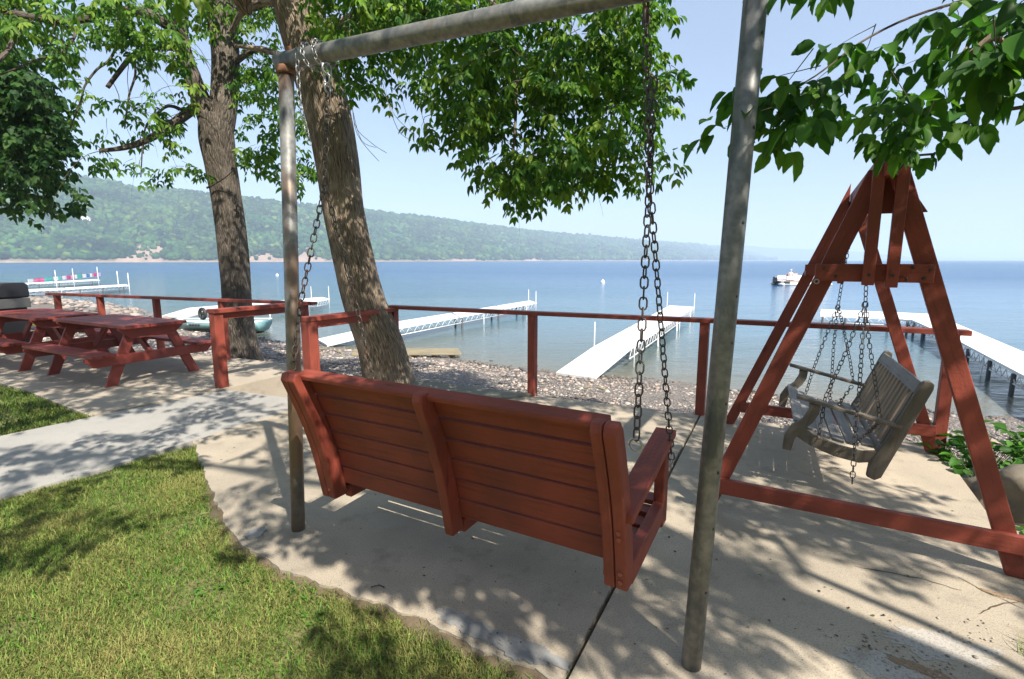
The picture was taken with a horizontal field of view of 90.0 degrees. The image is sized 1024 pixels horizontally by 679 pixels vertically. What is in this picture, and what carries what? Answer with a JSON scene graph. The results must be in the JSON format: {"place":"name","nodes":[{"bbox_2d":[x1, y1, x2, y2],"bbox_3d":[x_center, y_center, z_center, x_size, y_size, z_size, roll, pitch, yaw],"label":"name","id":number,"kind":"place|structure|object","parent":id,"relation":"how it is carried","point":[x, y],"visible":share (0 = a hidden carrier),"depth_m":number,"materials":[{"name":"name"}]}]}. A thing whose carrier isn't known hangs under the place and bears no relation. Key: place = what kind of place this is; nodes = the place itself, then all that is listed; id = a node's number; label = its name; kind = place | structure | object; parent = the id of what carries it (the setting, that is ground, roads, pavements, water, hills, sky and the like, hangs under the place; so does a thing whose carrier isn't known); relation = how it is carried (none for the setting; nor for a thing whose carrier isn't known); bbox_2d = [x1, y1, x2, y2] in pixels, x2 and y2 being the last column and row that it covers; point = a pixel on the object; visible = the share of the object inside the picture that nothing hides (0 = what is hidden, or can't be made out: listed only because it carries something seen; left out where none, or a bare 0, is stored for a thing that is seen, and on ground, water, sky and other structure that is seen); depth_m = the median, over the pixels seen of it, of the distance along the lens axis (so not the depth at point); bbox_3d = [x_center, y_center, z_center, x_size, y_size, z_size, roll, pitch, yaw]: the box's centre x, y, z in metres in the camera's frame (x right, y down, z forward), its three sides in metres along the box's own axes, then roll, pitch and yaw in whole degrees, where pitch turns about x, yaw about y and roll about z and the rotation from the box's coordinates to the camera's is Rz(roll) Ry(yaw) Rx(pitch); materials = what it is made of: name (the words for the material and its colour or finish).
{"place":"outdoors","nodes":[
{"label":"outdoors","id":0,"kind":"place"},
{"bbox_2d":[0,384,96,435],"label":"lawn","id":1,"kind":"structure","parent":0,"point":[7,414],"depth_m":5.60,"materials":[{"name":"plant"}]},
{"bbox_2d":[0,390,287,499],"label":"path","id":2,"kind":"structure","parent":0,"point":[45,456],"depth_m":4.86,"materials":[{"name":"concrete"}]},
{"bbox_2d":[0,341,303,416],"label":"picnic terrace","id":3,"kind":"structure","parent":0,"point":[77,385],"depth_m":7.14,"materials":[{"name":"concrete"}]},
{"bbox_2d":[0,282,30,342],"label":"gas grill","id":4,"kind":"object","parent":3,"relation":"on","point":[12,294],"visible":0.46,"depth_m":9.13,"materials":[{"name":"black metal"}]},
{"bbox_2d":[0,308,114,371],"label":"picnic table","id":5,"kind":"object","parent":3,"relation":"on","point":[42,321],"visible":0.64,"depth_m":8.14,"materials":[{"name":"red wood"}]},
{"bbox_2d":[22,314,210,387],"bbox_3d":[-5.726,0.099,7.514,1.939,0.790,1.650,5,10,27],"label":"picnic table","id":6,"kind":"object","parent":3,"relation":"on","point":[128,331],"visible":0.98,"depth_m":7.25,"materials":[{"name":"red wood"}]},
{"bbox_2d":[45,293,316,359],"bbox_3d":[-6.016,-0.039,8.984,6.438,1.420,0.130,3,9,20],"label":"railing","id":7,"kind":"object","parent":3,"relation":"on","point":[156,305],"visible":0.47,"depth_m":8.93,"materials":[{"name":"red wood"}]},
{"bbox_2d":[206,301,309,388],"bbox_3d":[-3.470,0.029,7.210,0.170,1.030,1.475,5,10,29],"label":"railing","id":8,"kind":"object","parent":3,"relation":"on","point":[217,316],"visible":0.98,"depth_m":6.64,"materials":[{"name":"red wood"}]},
{"bbox_2d":[0,443,577,678],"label":"lawn","id":9,"kind":"structure","parent":0,"point":[215,598],"depth_m":2.49,"materials":[{"name":"plant"}]},
{"bbox_2d":[183,514,209,533],"bbox_3d":[-2.021,1.190,3.280,0.149,0.058,0.170,-7,12,-40],"label":"leafy plant","id":10,"kind":"object","parent":9,"relation":"on","point":[199,525],"visible":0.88,"depth_m":3.29,"materials":[{"name":"green plant"}]},
{"bbox_2d":[194,585,223,596],"bbox_3d":[-1.558,1.291,2.635,0.141,0.055,0.102,-5,10,-28],"label":"leafy plant","id":11,"kind":"object","parent":9,"relation":"on","point":[200,594],"visible":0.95,"depth_m":2.63,"materials":[{"name":"green plant"}]},
{"bbox_2d":[218,567,249,586],"bbox_3d":[-1.483,1.280,2.726,0.145,0.048,0.168,-5,10,-30],"label":"leafy plant","id":12,"kind":"object","parent":9,"relation":"on","point":[237,579],"visible":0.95,"depth_m":2.70,"materials":[{"name":"green plant"}]},
{"bbox_2d":[288,581,313,598],"bbox_3d":[-1.088,1.292,2.633,0.170,0.053,0.124,3,9,17],"label":"leafy plant","id":13,"kind":"object","parent":9,"relation":"on","point":[294,593],"visible":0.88,"depth_m":2.62,"materials":[{"name":"green plant"}]},
{"bbox_2d":[297,601,328,625],"bbox_3d":[-0.939,1.321,2.460,0.133,0.049,0.155,6,11,34],"label":"leafy plant","id":14,"kind":"object","parent":9,"relation":"on","point":[317,612],"visible":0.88,"depth_m":2.45,"materials":[{"name":"green plant"}]},
{"bbox_2d":[202,481,544,678],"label":"soil verge","id":15,"kind":"structure","parent":9,"relation":"on","point":[411,621],"depth_m":2.42,"materials":[{"name":"brown soil"}]},
{"bbox_2d":[165,0,1023,182],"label":"boxelder tree","id":16,"kind":"object","parent":9,"relation":"on","point":[984,73],"visible":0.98,"depth_m":1.89,"materials":[{"name":"green plant"}]},
{"bbox_2d":[0,200,750,262],"bbox_3d":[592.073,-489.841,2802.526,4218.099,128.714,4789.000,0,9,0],"label":"hills","id":17,"kind":"structure","parent":0,"point":[303,257],"depth_m":592.46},
{"bbox_2d":[81,216,91,220],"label":"house","id":18,"kind":"structure","parent":17,"relation":"on","point":[86,217],"depth_m":572.80,"materials":[{"name":"white paint"}]},
{"bbox_2d":[0,175,777,260],"bbox_3d":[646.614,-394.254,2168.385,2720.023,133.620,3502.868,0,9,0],"label":"forest","id":19,"kind":"object","parent":17,"relation":"on","point":[163,217],"visible":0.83,"depth_m":720.18,"materials":[{"name":"green plant"}]},
{"bbox_2d":[193,396,698,678],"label":"terrace slab","id":20,"kind":"structure","parent":0,"point":[560,614],"depth_m":2.94,"materials":[{"name":"concrete"}]},
{"bbox_2d":[301,308,398,370],"bbox_3d":[-1.955,0.187,6.389,0.150,1.070,1.420,5,10,31],"label":"railing","id":21,"kind":"object","parent":20,"relation":"on","point":[311,325],"visible":0.66,"depth_m":5.82,"materials":[{"name":"red wood"}]},
{"bbox_2d":[243,527,571,671],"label":"mortar patches","id":22,"kind":"object","parent":20,"relation":"on","point":[514,647],"visible":1,"depth_m":2.24,"materials":[{"name":"grey concrete"}]},
{"bbox_2d":[8,443,1008,673],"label":"leaf litter","id":23,"kind":"object","parent":20,"relation":"on","point":[674,551],"visible":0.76,"depth_m":2.67,"materials":[{"name":"brown plant"}]},
{"bbox_2d":[272,0,767,672],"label":"swing frame","id":24,"kind":"object","parent":20,"relation":"on","point":[528,12],"visible":0.97,"depth_m":2.02,"materials":[{"name":"metal"}]},
{"bbox_2d":[295,38,338,145],"bbox_3d":[-1.017,-1.288,2.681,0.198,0.522,0.140,5,10,28],"label":"loose chain","id":25,"kind":"object","parent":24,"relation":"hanging from","point":[314,53],"visible":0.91,"depth_m":2.65,"materials":[{"name":"metal"}]},
{"bbox_2d":[281,0,675,590],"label":"hanging bench","id":26,"kind":"object","parent":24,"relation":"hanging from","point":[464,462],"visible":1,"depth_m":2.23,"materials":[{"name":"wood"}]},
{"bbox_2d":[388,305,971,457],"bbox_3d":[1.168,0.385,5.828,6.178,1.350,0.223,4,10,24],"label":"railing","id":27,"kind":"object","parent":20,"relation":"on","point":[942,409],"visible":0.53,"depth_m":5.45,"materials":[{"name":"red wood"}]},
{"bbox_2d":[0,260,1023,417],"bbox_3d":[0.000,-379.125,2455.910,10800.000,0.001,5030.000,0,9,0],"label":"lake water","id":28,"kind":"structure","parent":0,"point":[985,297],"depth_m":27.42,"materials":[{"name":"blue liquid"}]},
{"bbox_2d":[26,269,100,288],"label":"dock","id":29,"kind":"object","parent":28,"relation":"in","point":[63,282],"visible":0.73,"depth_m":43.33,"materials":[{"name":"metal"}]},
{"bbox_2d":[28,273,100,282],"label":"pennant string","id":30,"kind":"object","parent":29,"relation":"hanging from","point":[60,278],"visible":1,"depth_m":42.27,"materials":[{"name":"multicoloured fabric"}]},
{"bbox_2d":[29,271,129,296],"bbox_3d":[-29.251,-3.129,33.411,2.897,2.430,11.035,2,9,13],"label":"dock","id":31,"kind":"object","parent":28,"relation":"in","point":[86,288],"visible":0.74,"depth_m":33.81,"materials":[{"name":"metal"}]},
{"bbox_2d":[176,318,271,331],"bbox_3d":[-9.194,-0.448,16.161,2.779,0.464,1.156,0,9,0],"label":"rowboat","id":32,"kind":"object","parent":28,"relation":"on","point":[199,324],"visible":0.41,"depth_m":15.92,"materials":[{"name":"white paint"}]},
{"bbox_2d":[162,286,329,319],"bbox_3d":[-11.223,-0.978,20.859,4.657,2.030,9.738,1,9,6],"label":"dock","id":33,"kind":"object","parent":28,"relation":"in","point":[200,312],"visible":0.37,"depth_m":19.71,"materials":[{"name":"metal"}]},
{"bbox_2d":[319,289,537,346],"bbox_3d":[-1.564,-0.500,18.110,2.075,1.930,11.731,6,11,33],"label":"dock","id":34,"kind":"object","parent":28,"relation":"in","point":[340,338],"visible":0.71,"depth_m":15.98,"materials":[{"name":"wood"}]},
{"bbox_2d":[556,292,694,378],"bbox_3d":[4.131,-0.074,15.203,1.169,1.980,12.511,4,10,26],"label":"dock","id":35,"kind":"object","parent":28,"relation":"in","point":[597,361],"visible":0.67,"depth_m":10.86,"materials":[{"name":"wood"}]},
{"bbox_2d":[770,273,832,285],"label":"pontoon boat","id":36,"kind":"object","parent":28,"relation":"on","point":[788,282],"visible":0.52,"depth_m":45.30,"materials":[{"name":"metal"}]},
{"bbox_2d":[819,309,927,334],"bbox_3d":[12.261,-0.139,17.441,3.327,1.422,2.861,6,11,34],"label":"dock","id":37,"kind":"object","parent":28,"relation":"in","point":[845,314],"visible":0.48,"depth_m":17.06,"materials":[{"name":"wood"}]},
{"bbox_2d":[908,315,1023,395],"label":"dock","id":38,"kind":"object","parent":28,"relation":"in","point":[1005,356],"visible":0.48,"depth_m":10.25,"materials":[{"name":"wood"}]},
{"bbox_2d":[3,0,1023,257],"label":"sky","id":39,"kind":"structure","parent":0,"point":[974,204],"materials":[{"name":"blue"}]},
{"bbox_2d":[27,301,1023,478],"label":"beach","id":40,"kind":"structure","parent":0,"point":[462,379],"depth_m":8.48,"materials":[{"name":"grey gravel"}]},
{"bbox_2d":[0,0,94,231],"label":"maple tree","id":41,"kind":"object","parent":40,"relation":"on","point":[37,143],"visible":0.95,"depth_m":10.93,"materials":[{"name":"green plant"}]},
{"bbox_2d":[23,295,175,318],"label":"shore rocks","id":42,"kind":"object","parent":40,"relation":"on","point":[87,305],"visible":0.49,"depth_m":22.97,"materials":[{"name":"grey stone"}]},
{"bbox_2d":[0,0,317,360],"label":"ash tree","id":43,"kind":"object","parent":40,"relation":"on","point":[216,111],"visible":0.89,"depth_m":8.44,"materials":[{"name":"green plant"}]},
{"bbox_2d":[319,348,343,353],"bbox_3d":[-4.304,0.270,12.166,1.122,0.077,0.076,7,11,37],"label":"driftwood","id":44,"kind":"object","parent":40,"relation":"on","point":[321,349],"visible":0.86,"depth_m":12.10,"materials":[{"name":"beige wood"}]},
{"bbox_2d":[351,348,461,356],"bbox_3d":[-2.458,0.318,12.036,2.463,0.158,0.865,-2,9,-12],"label":"driftwood log","id":45,"kind":"object","parent":40,"relation":"on","point":[435,352],"visible":0.67,"depth_m":11.99,"materials":[{"name":"beige wood"}]},
{"bbox_2d":[229,0,697,383],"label":"ash tree","id":46,"kind":"object","parent":40,"relation":"on","point":[615,79],"visible":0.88,"depth_m":4.78,"materials":[{"name":"green plant"}]},
{"bbox_2d":[410,379,535,398],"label":"terrace slab","id":47,"kind":"structure","parent":40,"relation":"on","point":[504,394],"depth_m":6.43,"materials":[{"name":"concrete"}]},
{"bbox_2d":[583,386,605,389],"bbox_3d":[1.321,0.776,8.180,0.379,0.045,0.067,3,9,21],"label":"driftwood","id":48,"kind":"object","parent":40,"relation":"on","point":[586,387],"visible":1,"depth_m":8.21,"materials":[{"name":"beige wood"}]},
{"bbox_2d":[911,419,1023,473],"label":"leafy plant","id":49,"kind":"object","parent":40,"relation":"on","point":[957,441],"visible":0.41,"depth_m":4.36,"materials":[{"name":"green plant"}]},
{"bbox_2d":[963,464,1023,526],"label":"boulder","id":50,"kind":"object","parent":40,"relation":"on","point":[1012,476],"visible":0.23,"depth_m":3.52,"materials":[{"name":"beige stone"}]},
{"bbox_2d":[990,422,1023,461],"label":"leafy plant","id":51,"kind":"object","parent":40,"relation":"on","point":[1012,434],"visible":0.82,"depth_m":4.40,"materials":[{"name":"green plant"}]},
{"bbox_2d":[256,560,1014,678],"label":"rubble","id":52,"kind":"object","parent":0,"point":[946,655],"visible":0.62,"depth_m":2.18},
{"bbox_2d":[569,415,1023,678],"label":"terrace slab","id":53,"kind":"structure","parent":0,"point":[795,571],"depth_m":2.66,"materials":[{"name":"concrete"}]},
{"bbox_2d":[718,152,1023,578],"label":"swing frame","id":54,"kind":"object","parent":53,"relation":"on","point":[871,198],"visible":0.79,"depth_m":2.79,"materials":[{"name":"wood"}]},
{"bbox_2d":[779,219,933,483],"bbox_3d":[2.609,-0.095,3.980,0.815,1.907,1.926,4,10,26],"label":"hanging bench","id":55,"kind":"object","parent":54,"relation":"hanging from","point":[880,413],"visible":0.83,"depth_m":3.61,"materials":[{"name":"grey wood"}]},
{"bbox_2d":[835,625,1006,678],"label":"worn patch","id":56,"kind":"object","parent":53,"relation":"on","point":[925,641],"visible":1,"depth_m":2.17,"materials":[{"name":"white concrete"}]},
{"bbox_2d":[860,567,1022,613],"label":"cracks","id":57,"kind":"object","parent":53,"relation":"on","point":[990,607],"visible":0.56,"depth_m":2.50,"materials":[{"name":"concrete"}]},
{"bbox_2d":[883,587,1023,678],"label":"soil patches","id":58,"kind":"object","parent":53,"relation":"on","point":[901,661],"visible":1,"depth_m":2.12,"materials":[{"name":"brown soil"}]},
{"bbox_2d":[937,448,1023,476],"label":"leafy plant","id":59,"kind":"object","parent":53,"relation":"on","point":[954,462],"visible":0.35,"depth_m":4.13,"materials":[{"name":"green plant"}]},
{"bbox_2d":[714,245,911,259],"bbox_3d":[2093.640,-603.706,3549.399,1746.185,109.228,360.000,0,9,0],"label":"hills","id":60,"kind":"structure","parent":0,"point":[790,254],"depth_m":3480.81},
{"bbox_2d":[937,257,1023,259],"bbox_3d":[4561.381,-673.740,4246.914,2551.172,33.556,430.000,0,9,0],"label":"hills","id":61,"kind":"structure","parent":0,"point":[972,258],"depth_m":4157.88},
{"bbox_2d":[1015,629,1023,654],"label":"grass","id":62,"kind":"structure","parent":0,"point":[1020,645],"depth_m":2.18,"materials":[{"name":"green plant"}]}
]}

